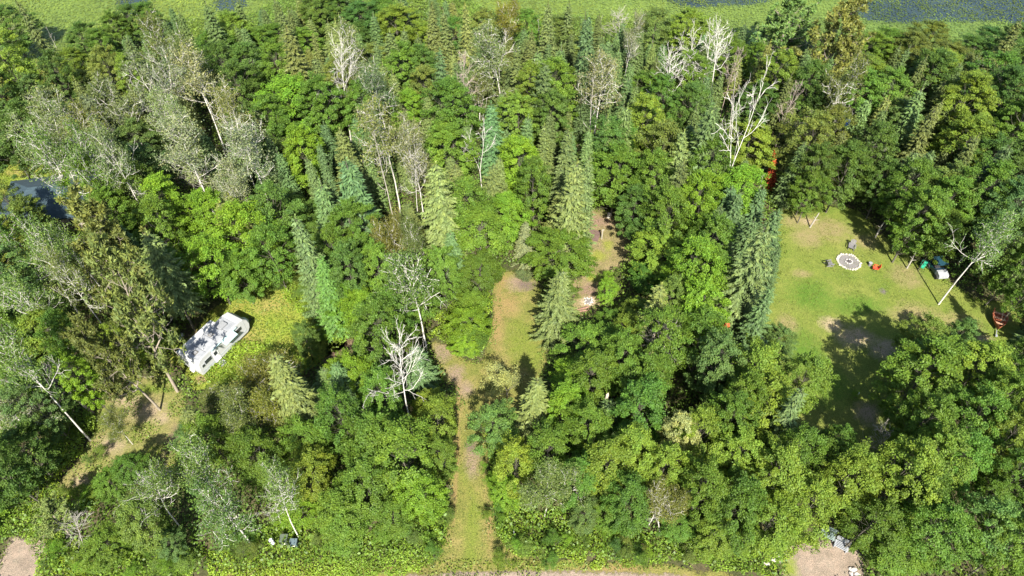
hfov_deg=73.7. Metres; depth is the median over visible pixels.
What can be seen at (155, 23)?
aspen tree
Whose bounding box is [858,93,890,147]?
fir tree
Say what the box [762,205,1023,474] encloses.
lawn
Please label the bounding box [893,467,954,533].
broadleaf tree
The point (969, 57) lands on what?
fir tree
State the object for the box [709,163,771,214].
broadleaf tree
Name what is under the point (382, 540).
shrub
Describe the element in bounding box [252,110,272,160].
fir tree
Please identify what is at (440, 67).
spruce tree
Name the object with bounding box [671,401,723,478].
broadleaf tree
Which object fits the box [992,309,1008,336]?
rowboat
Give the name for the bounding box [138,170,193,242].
broadleaf tree
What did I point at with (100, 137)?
aspen tree
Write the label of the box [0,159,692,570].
tall grass
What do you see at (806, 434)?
broadleaf tree
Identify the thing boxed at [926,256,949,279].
buggy
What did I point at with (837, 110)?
broadleaf tree
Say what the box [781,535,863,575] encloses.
gravel pad
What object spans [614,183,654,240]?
broadleaf tree
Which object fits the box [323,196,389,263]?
broadleaf tree
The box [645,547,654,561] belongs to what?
shrub
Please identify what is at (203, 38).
broadleaf tree
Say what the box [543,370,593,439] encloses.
broadleaf tree
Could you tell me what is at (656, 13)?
broadleaf tree
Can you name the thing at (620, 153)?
broadleaf tree
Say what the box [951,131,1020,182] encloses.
broadleaf tree
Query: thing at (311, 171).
fir tree
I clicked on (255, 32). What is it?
broadleaf tree
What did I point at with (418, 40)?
fir tree
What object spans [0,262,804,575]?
bright weeds
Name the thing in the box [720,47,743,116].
dead tree
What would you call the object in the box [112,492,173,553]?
broadleaf tree
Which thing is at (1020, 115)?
broadleaf tree
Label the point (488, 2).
marsh
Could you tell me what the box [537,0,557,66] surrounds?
spruce tree
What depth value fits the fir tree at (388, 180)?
86.77 m
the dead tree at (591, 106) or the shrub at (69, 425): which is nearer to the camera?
the shrub at (69, 425)
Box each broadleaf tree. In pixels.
[0,3,44,56]
[0,27,45,100]
[0,68,30,133]
[0,96,59,173]
[0,117,38,178]
[0,177,38,240]
[0,215,36,268]
[0,241,47,313]
[0,292,72,340]
[0,301,38,363]
[0,303,24,354]
[0,360,44,396]
[0,375,80,443]
[0,381,57,434]
[0,419,64,489]
[0,433,42,512]
[0,486,10,516]
[4,194,59,251]
[12,305,78,372]
[15,72,55,119]
[32,307,102,372]
[33,99,90,147]
[36,48,83,103]
[45,347,110,412]
[54,47,90,83]
[56,154,135,221]
[63,20,109,65]
[70,60,129,95]
[73,83,129,115]
[73,520,135,574]
[83,27,124,63]
[85,44,132,109]
[85,180,143,232]
[90,465,126,504]
[94,309,181,373]
[98,8,134,48]
[100,212,158,281]
[109,2,152,49]
[109,451,151,488]
[110,160,175,225]
[111,117,171,171]
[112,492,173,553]
[114,51,149,99]
[116,141,175,201]
[123,193,193,269]
[130,1,164,39]
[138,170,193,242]
[143,238,191,313]
[156,524,188,562]
[170,186,250,253]
[172,230,247,303]
[172,421,198,461]
[180,411,239,470]
[193,30,237,73]
[197,39,252,106]
[201,196,285,274]
[215,247,264,303]
[216,8,254,51]
[216,58,264,123]
[223,424,291,493]
[225,40,275,109]
[238,93,300,159]
[241,218,299,291]
[248,25,278,60]
[248,177,310,259]
[250,72,337,137]
[253,22,283,55]
[255,39,290,103]
[264,137,305,178]
[264,189,318,237]
[270,489,318,531]
[272,412,336,469]
[280,26,325,59]
[281,122,329,188]
[286,441,337,507]
[291,70,353,139]
[291,319,320,359]
[297,0,340,38]
[302,198,320,246]
[311,472,369,555]
[313,223,360,280]
[313,380,363,456]
[317,0,359,30]
[318,489,373,557]
[320,279,360,328]
[321,55,357,126]
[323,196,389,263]
[323,347,373,402]
[327,238,374,306]
[337,285,385,340]
[337,408,408,482]
[337,447,393,522]
[339,0,382,41]
[341,19,372,54]
[341,78,388,139]
[344,292,411,371]
[354,237,404,292]
[356,42,386,70]
[357,284,420,356]
[358,362,404,429]
[366,0,396,34]
[368,413,436,500]
[371,3,425,47]
[371,489,414,543]
[374,267,443,324]
[378,40,433,106]
[389,87,432,147]
[392,464,449,525]
[406,42,439,98]
[407,21,439,46]
[408,63,438,117]
[410,387,445,423]
[416,392,457,447]
[417,244,464,312]
[418,75,484,146]
[418,433,459,479]
[420,119,481,179]
[441,14,470,56]
[442,303,491,346]
[445,331,481,357]
[446,173,492,250]
[451,199,513,269]
[453,287,490,325]
[456,248,503,299]
[461,321,490,355]
[464,397,520,457]
[469,7,504,44]
[482,190,537,242]
[486,471,519,512]
[492,428,536,500]
[495,90,539,146]
[495,133,548,197]
[511,8,541,48]
[512,155,553,229]
[513,59,541,116]
[518,226,598,280]
[525,416,569,486]
[527,55,579,120]
[530,88,573,150]
[538,13,592,57]
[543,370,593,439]
[548,354,590,404]
[549,319,622,368]
[555,447,604,512]
[560,395,613,456]
[566,348,618,405]
[567,494,601,536]
[576,435,642,498]
[580,141,649,215]
[581,114,630,180]
[590,496,631,535]
[591,307,622,334]
[595,275,620,304]
[598,469,650,537]
[599,326,643,398]
[605,308,641,362]
[607,348,676,420]
[608,370,669,446]
[608,421,661,484]
[609,117,639,151]
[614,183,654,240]
[615,294,649,326]
[618,68,683,123]
[624,227,690,286]
[625,217,662,251]
[626,146,676,217]
[627,261,659,294]
[628,92,669,155]
[628,301,695,374]
[631,116,689,189]
[632,5,678,52]
[636,182,690,254]
[639,72,681,138]
[639,440,694,499]
[651,272,689,329]
[652,409,701,465]
[655,506,700,542]
[656,234,728,310]
[659,5,710,52]
[665,48,711,113]
[665,79,714,141]
[669,167,725,236]
[671,272,731,350]
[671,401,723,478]
[672,304,732,375]
[675,129,737,196]
[675,452,732,530]
[682,241,732,303]
[682,326,747,406]
[683,185,719,230]
[684,210,737,277]
[693,513,734,561]
[695,386,764,464]
[702,425,772,485]
[703,461,770,556]
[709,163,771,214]
[712,36,752,81]
[715,362,771,428]
[720,117,776,169]
[723,335,786,420]
[727,79,780,124]
[731,522,765,559]
[734,369,799,452]
[739,482,808,563]
[741,41,775,81]
[741,430,812,521]
[748,48,798,113]
[760,514,803,556]
[761,321,798,363]
[767,421,832,488]
[769,106,839,176]
[779,468,842,550]
[781,348,840,414]
[782,141,842,215]
[784,59,836,126]
[784,170,834,223]
[797,426,848,495]
[805,102,861,165]
[814,138,876,212]
[817,436,883,523]
[819,423,858,461]
[830,66,886,131]
[834,497,906,554]
[840,119,899,190]
[843,50,877,85]
[851,520,935,575]
[852,30,894,62]
[854,55,890,100]
[856,157,905,218]
[858,25,914,64]
[859,433,944,520]
[860,64,918,124]
[868,330,976,422]
[871,96,925,155]
[876,155,942,229]
[884,182,950,262]
[884,387,960,462]
[886,418,979,497]
[888,29,932,84]
[891,310,951,363]
[891,495,989,574]
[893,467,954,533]
[894,46,960,111]
[901,158,984,226]
[905,18,951,56]
[907,43,966,90]
[908,48,967,102]
[913,174,976,237]
[913,208,968,269]
[924,109,999,178]
[925,379,1017,461]
[926,422,996,501]
[927,117,980,159]
[929,39,983,78]
[929,69,1001,142]
[929,338,1015,409]
[930,489,1023,565]
[944,317,980,349]
[947,32,994,67]
[947,157,1020,229]
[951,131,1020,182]
[953,363,1023,438]
[957,468,1015,516]
[960,49,1022,112]
[964,25,1016,60]
[965,341,984,372]
[966,401,1023,476]
[967,509,1023,575]
[969,215,1023,291]
[970,63,1023,134]
[970,448,1023,512]
[971,175,1023,251]
[979,349,1023,411]
[980,96,1023,150]
[985,242,1023,305]
[986,336,1023,375]
[990,20,1023,68]
[995,138,1023,201]
[997,102,1023,135]
[997,268,1023,324]
[997,430,1023,480]
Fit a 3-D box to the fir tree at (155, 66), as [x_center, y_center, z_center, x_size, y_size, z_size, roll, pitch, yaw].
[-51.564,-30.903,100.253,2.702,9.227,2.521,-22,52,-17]
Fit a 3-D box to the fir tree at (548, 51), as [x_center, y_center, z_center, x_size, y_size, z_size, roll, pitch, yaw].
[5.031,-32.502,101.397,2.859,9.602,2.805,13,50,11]
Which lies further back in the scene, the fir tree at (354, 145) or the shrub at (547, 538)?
the fir tree at (354, 145)
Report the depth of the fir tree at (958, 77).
92.91 m
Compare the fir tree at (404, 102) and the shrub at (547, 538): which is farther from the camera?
the fir tree at (404, 102)
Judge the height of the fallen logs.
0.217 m
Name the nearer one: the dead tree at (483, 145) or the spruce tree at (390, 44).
the dead tree at (483, 145)
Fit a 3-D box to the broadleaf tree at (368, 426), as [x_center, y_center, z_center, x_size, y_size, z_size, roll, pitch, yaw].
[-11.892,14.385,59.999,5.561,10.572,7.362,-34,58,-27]
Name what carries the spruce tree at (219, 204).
on the ground at (206, 309)
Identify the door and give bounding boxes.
[212,348,221,361]
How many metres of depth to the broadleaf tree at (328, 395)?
58.41 m
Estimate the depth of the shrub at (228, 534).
59.21 m
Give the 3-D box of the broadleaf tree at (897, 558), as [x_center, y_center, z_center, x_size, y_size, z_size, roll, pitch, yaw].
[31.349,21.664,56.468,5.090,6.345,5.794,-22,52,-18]
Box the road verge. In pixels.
[209,557,731,575]
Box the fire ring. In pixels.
[836,253,861,270]
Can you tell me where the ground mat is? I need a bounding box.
[588,229,600,241]
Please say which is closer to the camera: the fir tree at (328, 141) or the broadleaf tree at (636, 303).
the broadleaf tree at (636, 303)
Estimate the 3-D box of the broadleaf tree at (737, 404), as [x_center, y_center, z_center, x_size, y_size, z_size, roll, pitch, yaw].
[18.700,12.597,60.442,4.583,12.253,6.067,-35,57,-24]
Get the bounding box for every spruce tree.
[0,252,23,275]
[16,1,74,96]
[78,93,116,139]
[82,93,125,170]
[107,79,148,142]
[115,222,144,256]
[122,245,168,318]
[132,285,175,333]
[140,228,209,331]
[177,30,204,86]
[180,405,229,474]
[214,200,258,273]
[222,192,265,245]
[267,352,335,460]
[277,9,298,74]
[282,25,318,126]
[282,376,345,452]
[290,214,343,332]
[294,370,315,396]
[311,33,326,73]
[312,56,342,120]
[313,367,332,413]
[315,255,351,342]
[322,39,334,64]
[322,180,345,222]
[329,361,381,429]
[331,18,347,86]
[333,126,360,199]
[349,153,385,222]
[372,41,386,86]
[381,30,401,87]
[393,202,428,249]
[397,27,419,100]
[397,219,432,288]
[398,343,445,399]
[407,207,430,261]
[417,160,467,262]
[424,2,439,61]
[431,36,450,84]
[431,47,453,113]
[434,97,450,147]
[437,9,459,73]
[438,230,476,301]
[443,156,473,197]
[445,164,476,223]
[450,60,474,136]
[455,2,478,73]
[459,61,469,87]
[476,163,510,240]
[479,37,503,109]
[491,36,504,83]
[498,65,513,96]
[505,45,523,115]
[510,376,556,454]
[511,221,536,269]
[519,29,536,101]
[519,41,535,72]
[526,62,562,158]
[528,123,554,202]
[528,268,581,361]
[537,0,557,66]
[538,188,563,248]
[541,158,591,270]
[544,165,566,220]
[546,128,579,204]
[555,1,576,58]
[564,32,576,73]
[575,24,596,63]
[575,154,596,259]
[581,398,625,447]
[625,282,668,361]
[656,159,689,230]
[658,129,689,207]
[701,203,725,272]
[702,361,739,405]
[703,185,738,228]
[712,223,776,337]
[718,241,734,290]
[720,192,743,245]
[730,286,774,357]
[731,218,758,276]
[736,334,767,390]
[737,186,767,234]
[753,387,807,463]
[754,245,780,303]
[759,209,783,278]
[765,150,777,190]
[803,128,847,204]
[868,151,919,219]
[880,104,939,178]
[896,150,936,210]
[946,141,1013,246]
[979,18,1022,84]
[984,336,1023,371]
[1010,325,1023,346]
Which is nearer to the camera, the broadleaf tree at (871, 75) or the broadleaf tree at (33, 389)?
the broadleaf tree at (33, 389)
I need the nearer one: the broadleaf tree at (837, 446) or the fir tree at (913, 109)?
the broadleaf tree at (837, 446)
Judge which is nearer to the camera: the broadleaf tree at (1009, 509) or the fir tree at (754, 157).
the broadleaf tree at (1009, 509)
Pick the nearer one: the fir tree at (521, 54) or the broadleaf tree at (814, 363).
the broadleaf tree at (814, 363)
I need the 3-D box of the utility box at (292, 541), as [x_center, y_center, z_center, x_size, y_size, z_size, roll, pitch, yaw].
[-18.980,22.261,59.544,0.640,0.915,0.532,0,49,0]
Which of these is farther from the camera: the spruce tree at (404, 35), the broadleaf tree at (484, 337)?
the spruce tree at (404, 35)
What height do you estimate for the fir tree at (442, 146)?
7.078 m
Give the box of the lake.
[115,0,1023,24]
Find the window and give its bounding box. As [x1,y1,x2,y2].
[204,355,212,364]
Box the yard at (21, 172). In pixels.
[0,153,68,205]
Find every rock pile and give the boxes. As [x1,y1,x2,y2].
[764,550,784,565]
[848,566,860,575]
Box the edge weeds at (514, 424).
[0,202,1023,575]
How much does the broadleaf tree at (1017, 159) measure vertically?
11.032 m
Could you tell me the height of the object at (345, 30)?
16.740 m
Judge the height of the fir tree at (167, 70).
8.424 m
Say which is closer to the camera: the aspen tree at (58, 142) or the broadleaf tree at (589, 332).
the broadleaf tree at (589, 332)
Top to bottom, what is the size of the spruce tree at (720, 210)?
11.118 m
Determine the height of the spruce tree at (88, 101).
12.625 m
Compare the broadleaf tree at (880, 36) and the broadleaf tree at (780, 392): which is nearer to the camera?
the broadleaf tree at (780, 392)
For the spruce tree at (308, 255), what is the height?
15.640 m
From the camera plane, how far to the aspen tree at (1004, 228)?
69.30 m
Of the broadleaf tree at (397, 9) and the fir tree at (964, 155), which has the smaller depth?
the fir tree at (964, 155)
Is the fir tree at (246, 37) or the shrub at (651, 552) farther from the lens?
the fir tree at (246, 37)
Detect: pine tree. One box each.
[54,178,148,306]
[58,311,160,410]
[79,227,187,392]
[749,0,821,81]
[780,0,876,85]
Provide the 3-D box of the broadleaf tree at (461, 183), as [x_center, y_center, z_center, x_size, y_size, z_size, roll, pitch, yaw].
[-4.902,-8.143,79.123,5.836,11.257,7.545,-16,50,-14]
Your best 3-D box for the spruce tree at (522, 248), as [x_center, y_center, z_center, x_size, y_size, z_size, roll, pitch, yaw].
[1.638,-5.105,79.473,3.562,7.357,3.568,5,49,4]
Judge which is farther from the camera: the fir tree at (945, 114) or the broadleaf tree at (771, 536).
the fir tree at (945, 114)
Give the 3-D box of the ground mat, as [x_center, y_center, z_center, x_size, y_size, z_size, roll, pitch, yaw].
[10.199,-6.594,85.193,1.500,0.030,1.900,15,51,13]
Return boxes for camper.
[176,312,251,374]
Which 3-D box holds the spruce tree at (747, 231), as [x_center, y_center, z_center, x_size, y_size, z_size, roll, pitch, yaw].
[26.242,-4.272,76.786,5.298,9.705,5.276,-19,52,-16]
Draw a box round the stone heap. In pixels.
[584,297,592,304]
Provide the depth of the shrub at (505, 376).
67.66 m
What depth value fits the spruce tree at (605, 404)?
62.91 m
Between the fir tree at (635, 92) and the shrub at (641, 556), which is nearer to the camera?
the shrub at (641, 556)
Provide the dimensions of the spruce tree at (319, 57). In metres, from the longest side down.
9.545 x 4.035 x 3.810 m
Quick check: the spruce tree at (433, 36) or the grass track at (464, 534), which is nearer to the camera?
the grass track at (464, 534)
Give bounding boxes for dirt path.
[0,534,47,575]
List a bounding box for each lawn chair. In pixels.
[824,259,834,266]
[848,239,856,250]
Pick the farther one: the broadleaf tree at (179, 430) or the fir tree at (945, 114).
the fir tree at (945, 114)
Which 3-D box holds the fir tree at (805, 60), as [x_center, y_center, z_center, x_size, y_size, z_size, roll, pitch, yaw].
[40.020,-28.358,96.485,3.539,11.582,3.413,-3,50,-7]
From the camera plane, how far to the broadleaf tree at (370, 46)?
100.49 m
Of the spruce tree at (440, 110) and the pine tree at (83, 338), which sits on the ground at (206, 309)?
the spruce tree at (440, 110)
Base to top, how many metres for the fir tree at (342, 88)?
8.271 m
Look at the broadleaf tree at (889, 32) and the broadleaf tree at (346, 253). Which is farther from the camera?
the broadleaf tree at (889, 32)
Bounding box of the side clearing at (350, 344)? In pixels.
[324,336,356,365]
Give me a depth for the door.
71.41 m
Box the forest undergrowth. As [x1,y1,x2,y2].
[0,8,1023,575]
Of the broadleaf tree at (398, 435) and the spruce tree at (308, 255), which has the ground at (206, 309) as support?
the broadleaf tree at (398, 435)
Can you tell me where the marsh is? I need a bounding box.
[0,0,1023,78]
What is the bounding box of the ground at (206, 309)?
[0,1,1023,575]
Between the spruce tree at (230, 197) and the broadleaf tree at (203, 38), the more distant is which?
the broadleaf tree at (203, 38)
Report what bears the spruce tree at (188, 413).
on the ground at (206, 309)
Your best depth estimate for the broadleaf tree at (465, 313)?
69.97 m
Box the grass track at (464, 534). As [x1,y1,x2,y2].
[413,271,546,575]
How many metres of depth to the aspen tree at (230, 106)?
82.87 m
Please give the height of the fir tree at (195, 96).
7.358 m
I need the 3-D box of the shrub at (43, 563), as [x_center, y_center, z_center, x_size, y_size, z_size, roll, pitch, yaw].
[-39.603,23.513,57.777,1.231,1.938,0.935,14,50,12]
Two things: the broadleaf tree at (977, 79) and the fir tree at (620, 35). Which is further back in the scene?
the fir tree at (620, 35)
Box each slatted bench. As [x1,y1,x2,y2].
[822,527,837,541]
[833,536,851,552]
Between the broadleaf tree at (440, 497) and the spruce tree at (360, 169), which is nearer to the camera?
the broadleaf tree at (440, 497)
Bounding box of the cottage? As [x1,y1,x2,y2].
[0,173,101,231]
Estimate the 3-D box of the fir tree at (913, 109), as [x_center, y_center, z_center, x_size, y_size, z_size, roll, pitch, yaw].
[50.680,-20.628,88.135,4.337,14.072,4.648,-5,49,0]
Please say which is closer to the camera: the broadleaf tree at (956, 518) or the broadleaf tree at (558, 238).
the broadleaf tree at (956, 518)
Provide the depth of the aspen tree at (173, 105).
83.56 m
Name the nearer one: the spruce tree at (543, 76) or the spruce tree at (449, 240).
the spruce tree at (449, 240)
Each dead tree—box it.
[40,358,80,398]
[59,510,91,551]
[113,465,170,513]
[142,69,178,113]
[180,158,210,201]
[211,111,262,200]
[250,483,290,527]
[317,34,358,139]
[363,318,426,431]
[372,130,393,220]
[399,145,425,212]
[453,50,482,118]
[462,118,495,186]
[583,75,597,131]
[601,5,629,40]
[640,484,668,526]
[644,309,682,362]
[646,42,687,103]
[675,21,702,63]
[681,19,724,80]
[690,15,735,88]
[711,51,778,166]
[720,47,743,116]
[723,71,737,168]
[773,80,802,151]
[862,420,893,472]
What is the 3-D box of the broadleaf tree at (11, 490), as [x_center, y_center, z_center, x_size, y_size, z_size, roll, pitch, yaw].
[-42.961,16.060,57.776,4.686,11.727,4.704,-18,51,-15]
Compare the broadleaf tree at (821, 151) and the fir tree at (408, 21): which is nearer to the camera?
the broadleaf tree at (821, 151)
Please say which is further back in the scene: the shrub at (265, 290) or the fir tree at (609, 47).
the fir tree at (609, 47)
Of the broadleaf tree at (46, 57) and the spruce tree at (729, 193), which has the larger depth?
the broadleaf tree at (46, 57)
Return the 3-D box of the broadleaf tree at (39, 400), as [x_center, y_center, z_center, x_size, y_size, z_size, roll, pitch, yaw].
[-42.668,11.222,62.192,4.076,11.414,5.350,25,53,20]
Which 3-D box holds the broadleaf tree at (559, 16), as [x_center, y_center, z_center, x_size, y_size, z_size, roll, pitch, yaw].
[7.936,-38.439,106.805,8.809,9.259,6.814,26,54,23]
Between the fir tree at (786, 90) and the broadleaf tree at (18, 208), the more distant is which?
the fir tree at (786, 90)
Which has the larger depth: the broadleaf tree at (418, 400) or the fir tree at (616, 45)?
the fir tree at (616, 45)
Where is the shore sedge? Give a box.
[0,0,1023,109]
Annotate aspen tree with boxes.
[0,211,48,287]
[0,264,68,345]
[0,313,90,440]
[0,379,65,448]
[1,95,81,184]
[7,208,80,315]
[11,119,104,203]
[20,81,98,146]
[29,239,112,329]
[38,218,87,285]
[43,129,92,185]
[46,223,109,299]
[53,97,112,163]
[54,117,120,214]
[77,114,154,231]
[81,123,123,196]
[84,69,156,143]
[116,41,192,117]
[116,455,182,530]
[133,5,196,70]
[141,82,196,141]
[150,107,226,215]
[163,16,217,123]
[163,429,242,518]
[165,38,238,155]
[186,464,267,557]
[204,153,250,203]
[211,77,256,148]
[212,110,278,196]
[253,454,305,540]
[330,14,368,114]
[346,91,414,210]
[351,63,404,125]
[353,53,402,131]
[370,246,448,352]
[391,108,431,218]
[458,14,523,93]
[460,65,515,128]
[570,47,626,136]
[622,6,649,71]
[814,48,876,142]
[938,206,1022,304]
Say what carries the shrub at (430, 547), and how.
on the grass track at (464, 534)
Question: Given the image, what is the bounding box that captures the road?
[408,569,679,575]
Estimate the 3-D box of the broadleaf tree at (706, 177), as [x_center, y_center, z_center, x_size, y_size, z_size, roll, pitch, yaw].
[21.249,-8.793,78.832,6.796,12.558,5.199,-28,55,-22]
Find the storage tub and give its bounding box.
[920,260,927,268]
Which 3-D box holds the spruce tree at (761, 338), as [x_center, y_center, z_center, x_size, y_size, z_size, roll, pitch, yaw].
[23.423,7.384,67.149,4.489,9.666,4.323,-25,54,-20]
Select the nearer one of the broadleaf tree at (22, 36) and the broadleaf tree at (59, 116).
the broadleaf tree at (59, 116)
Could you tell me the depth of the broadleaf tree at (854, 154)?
81.58 m
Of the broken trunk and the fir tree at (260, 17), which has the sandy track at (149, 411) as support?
the broken trunk
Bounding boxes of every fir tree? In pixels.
[0,77,28,120]
[36,60,67,109]
[71,75,117,138]
[90,94,116,128]
[103,130,135,189]
[121,37,142,73]
[124,37,157,104]
[125,34,148,69]
[126,82,161,143]
[127,130,154,158]
[141,36,163,77]
[143,30,162,60]
[148,50,175,100]
[152,67,181,123]
[161,51,180,94]
[163,19,176,53]
[169,5,181,36]
[170,65,201,123]
[174,130,213,192]
[176,7,197,53]
[178,96,210,153]
[185,67,211,108]
[199,129,226,183]
[201,59,219,101]
[203,0,231,88]
[216,164,233,192]
[226,156,254,216]
[230,143,256,189]
[232,72,253,128]
[233,111,247,153]
[234,0,258,52]
[234,25,251,75]
[240,26,266,74]
[247,134,276,186]
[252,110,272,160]
[257,8,271,39]
[261,7,277,35]
[265,132,283,190]
[272,0,286,33]
[274,147,306,206]
[278,35,287,69]
[285,7,308,48]
[290,9,306,39]
[295,0,309,30]
[298,44,312,76]
[299,128,320,178]
[304,156,321,220]
[305,47,313,75]
[307,17,322,49]
[312,177,346,267]
[316,138,339,196]
[318,91,342,140]
[320,120,339,182]
[324,18,334,48]
[325,55,345,98]
[336,155,396,275]
[347,47,363,109]
[349,137,364,175]
[350,115,364,161]
[355,32,366,70]
[362,147,389,212]
[363,118,377,154]
[365,39,375,82]
[367,107,393,159]
[369,16,386,60]
[372,144,395,199]
[377,136,397,185]
[378,62,392,122]
[389,68,401,129]
[394,138,419,192]
[397,0,412,23]
[398,2,413,43]
[399,98,414,137]
[410,116,428,172]
[414,33,425,65]
[421,94,439,160]
[422,159,434,206]
[426,0,440,20]
[428,0,440,19]
[436,15,442,30]
[438,139,452,169]
[442,1,453,42]
[448,1,460,42]
[448,50,457,76]
[457,26,463,61]
[457,120,479,172]
[467,54,485,114]
[473,35,483,63]
[477,100,504,180]
[495,91,504,135]
[495,155,509,202]
[500,102,516,157]
[501,38,517,75]
[512,114,533,184]
[514,28,528,61]
[518,38,527,68]
[530,48,543,89]
[541,111,558,169]
[542,42,552,81]
[550,42,569,91]
[554,91,574,128]
[557,107,573,154]
[569,133,577,164]
[570,49,580,98]
[571,69,590,140]
[572,9,603,129]
[579,127,594,196]
[591,38,606,114]
[592,15,603,49]
[593,114,611,192]
[594,35,606,55]
[599,46,622,122]
[602,37,612,89]
[609,102,632,191]
[611,34,619,58]
[612,75,633,116]
[616,60,634,111]
[616,101,626,118]
[617,20,629,74]
[626,29,644,86]
[628,79,639,140]
[638,42,655,86]
[641,40,651,68]
[646,56,659,84]
[646,94,664,148]
[655,41,666,72]
[668,59,674,100]
[674,59,683,91]
[675,103,700,154]
[680,42,687,84]
[683,94,721,209]
[683,118,693,158]
[688,71,710,120]
[689,34,705,63]
[691,37,710,79]
[696,48,715,100]
[698,81,714,126]
[709,122,723,172]
[711,73,724,117]
[719,100,741,149]
[722,54,742,102]
[725,21,746,75]
[733,122,762,173]
[734,159,748,196]
[740,28,760,78]
[741,39,771,110]
[746,110,766,136]
[764,71,793,134]
[768,139,807,210]
[769,106,796,148]
[772,45,793,102]
[779,18,804,65]
[780,50,811,118]
[787,37,806,74]
[790,44,809,90]
[795,56,834,124]
[802,61,821,96]
[806,41,811,52]
[821,62,845,105]
[823,63,851,126]
[834,95,871,174]
[842,81,860,128]
[856,103,888,162]
[856,135,886,196]
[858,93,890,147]
[882,80,927,172]
[883,44,910,97]
[885,44,901,68]
[890,54,928,125]
[915,79,946,125]
[919,98,944,147]
[923,104,951,152]
[930,146,951,184]
[941,70,963,115]
[942,132,980,177]
[948,59,962,79]
[949,52,982,117]
[959,49,974,86]
[966,63,1005,108]
[966,208,1023,276]
[984,193,1023,232]
[986,252,1023,294]
[991,76,1023,117]
[1000,148,1023,181]
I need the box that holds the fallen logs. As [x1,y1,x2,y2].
[576,306,588,311]
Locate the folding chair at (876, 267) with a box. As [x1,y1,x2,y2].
[873,264,881,272]
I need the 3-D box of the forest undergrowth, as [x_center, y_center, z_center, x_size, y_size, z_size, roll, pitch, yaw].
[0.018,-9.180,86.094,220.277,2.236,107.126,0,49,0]
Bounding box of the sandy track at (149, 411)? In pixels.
[56,373,187,512]
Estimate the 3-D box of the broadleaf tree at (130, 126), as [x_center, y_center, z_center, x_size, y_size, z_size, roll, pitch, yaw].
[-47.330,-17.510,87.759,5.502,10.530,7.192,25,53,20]
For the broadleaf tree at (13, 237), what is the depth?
76.85 m
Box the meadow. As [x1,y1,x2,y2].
[170,267,347,390]
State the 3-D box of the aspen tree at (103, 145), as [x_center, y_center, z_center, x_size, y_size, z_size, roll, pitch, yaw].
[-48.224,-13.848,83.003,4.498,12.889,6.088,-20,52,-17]
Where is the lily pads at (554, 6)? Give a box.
[0,0,1023,72]
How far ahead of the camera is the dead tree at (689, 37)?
101.33 m
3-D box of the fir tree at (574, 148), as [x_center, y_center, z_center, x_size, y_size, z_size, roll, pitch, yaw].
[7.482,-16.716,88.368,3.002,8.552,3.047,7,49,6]
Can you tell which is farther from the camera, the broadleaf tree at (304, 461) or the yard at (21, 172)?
the yard at (21, 172)
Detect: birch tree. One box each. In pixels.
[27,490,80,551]
[97,401,133,443]
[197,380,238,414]
[215,382,266,449]
[223,347,307,402]
[240,384,283,431]
[367,205,409,257]
[398,209,433,270]
[494,0,523,41]
[514,456,593,516]
[642,473,693,526]
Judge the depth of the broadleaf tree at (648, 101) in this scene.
85.60 m
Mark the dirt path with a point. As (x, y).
(18, 559)
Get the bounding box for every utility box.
[279,534,289,545]
[289,538,298,547]
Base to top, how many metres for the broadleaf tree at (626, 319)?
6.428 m
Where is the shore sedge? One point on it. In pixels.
(412, 2)
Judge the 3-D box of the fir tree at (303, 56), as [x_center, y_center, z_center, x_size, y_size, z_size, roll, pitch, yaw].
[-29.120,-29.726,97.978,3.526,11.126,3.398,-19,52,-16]
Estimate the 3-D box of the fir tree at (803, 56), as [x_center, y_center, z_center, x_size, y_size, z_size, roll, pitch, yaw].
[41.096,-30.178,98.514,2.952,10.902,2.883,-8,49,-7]
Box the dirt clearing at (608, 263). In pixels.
[571,209,642,321]
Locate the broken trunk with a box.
[62,385,94,414]
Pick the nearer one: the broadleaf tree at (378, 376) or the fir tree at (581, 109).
the broadleaf tree at (378, 376)
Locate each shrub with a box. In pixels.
[39,560,52,572]
[41,537,67,569]
[51,424,78,440]
[54,483,68,494]
[56,418,81,438]
[59,422,83,436]
[61,549,82,566]
[62,479,86,498]
[69,552,88,575]
[70,559,93,573]
[76,486,92,503]
[80,452,93,466]
[82,483,99,501]
[89,444,107,461]
[103,554,120,573]
[122,558,142,575]
[144,547,156,561]
[146,554,173,575]
[155,556,190,575]
[173,548,199,571]
[219,539,236,551]
[220,527,233,554]
[226,531,245,557]
[230,540,255,568]
[233,524,258,542]
[242,534,265,560]
[250,277,266,296]
[267,280,288,290]
[289,284,306,306]
[292,268,305,282]
[301,307,316,325]
[307,532,320,550]
[312,318,335,340]
[314,328,329,341]
[343,547,356,564]
[371,527,389,543]
[396,523,423,542]
[408,523,428,547]
[423,529,434,542]
[423,540,444,563]
[436,506,456,525]
[437,464,455,482]
[477,361,525,401]
[478,461,488,472]
[479,508,492,521]
[483,469,496,498]
[491,503,502,515]
[491,547,517,570]
[493,513,504,527]
[506,534,533,559]
[508,537,524,553]
[511,538,523,554]
[514,268,533,282]
[536,545,545,557]
[539,549,558,569]
[541,530,556,545]
[543,528,562,543]
[559,530,576,547]
[567,281,582,300]
[578,535,591,552]
[598,270,611,285]
[599,530,616,550]
[604,536,630,563]
[617,541,635,559]
[619,533,635,548]
[622,543,645,565]
[630,549,648,571]
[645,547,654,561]
[680,545,696,564]
[851,389,860,400]
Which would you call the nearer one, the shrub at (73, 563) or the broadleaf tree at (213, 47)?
the shrub at (73, 563)
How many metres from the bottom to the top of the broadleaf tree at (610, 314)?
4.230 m
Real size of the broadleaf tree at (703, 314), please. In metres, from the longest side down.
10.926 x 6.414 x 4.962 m
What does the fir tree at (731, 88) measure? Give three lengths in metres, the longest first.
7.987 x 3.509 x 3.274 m

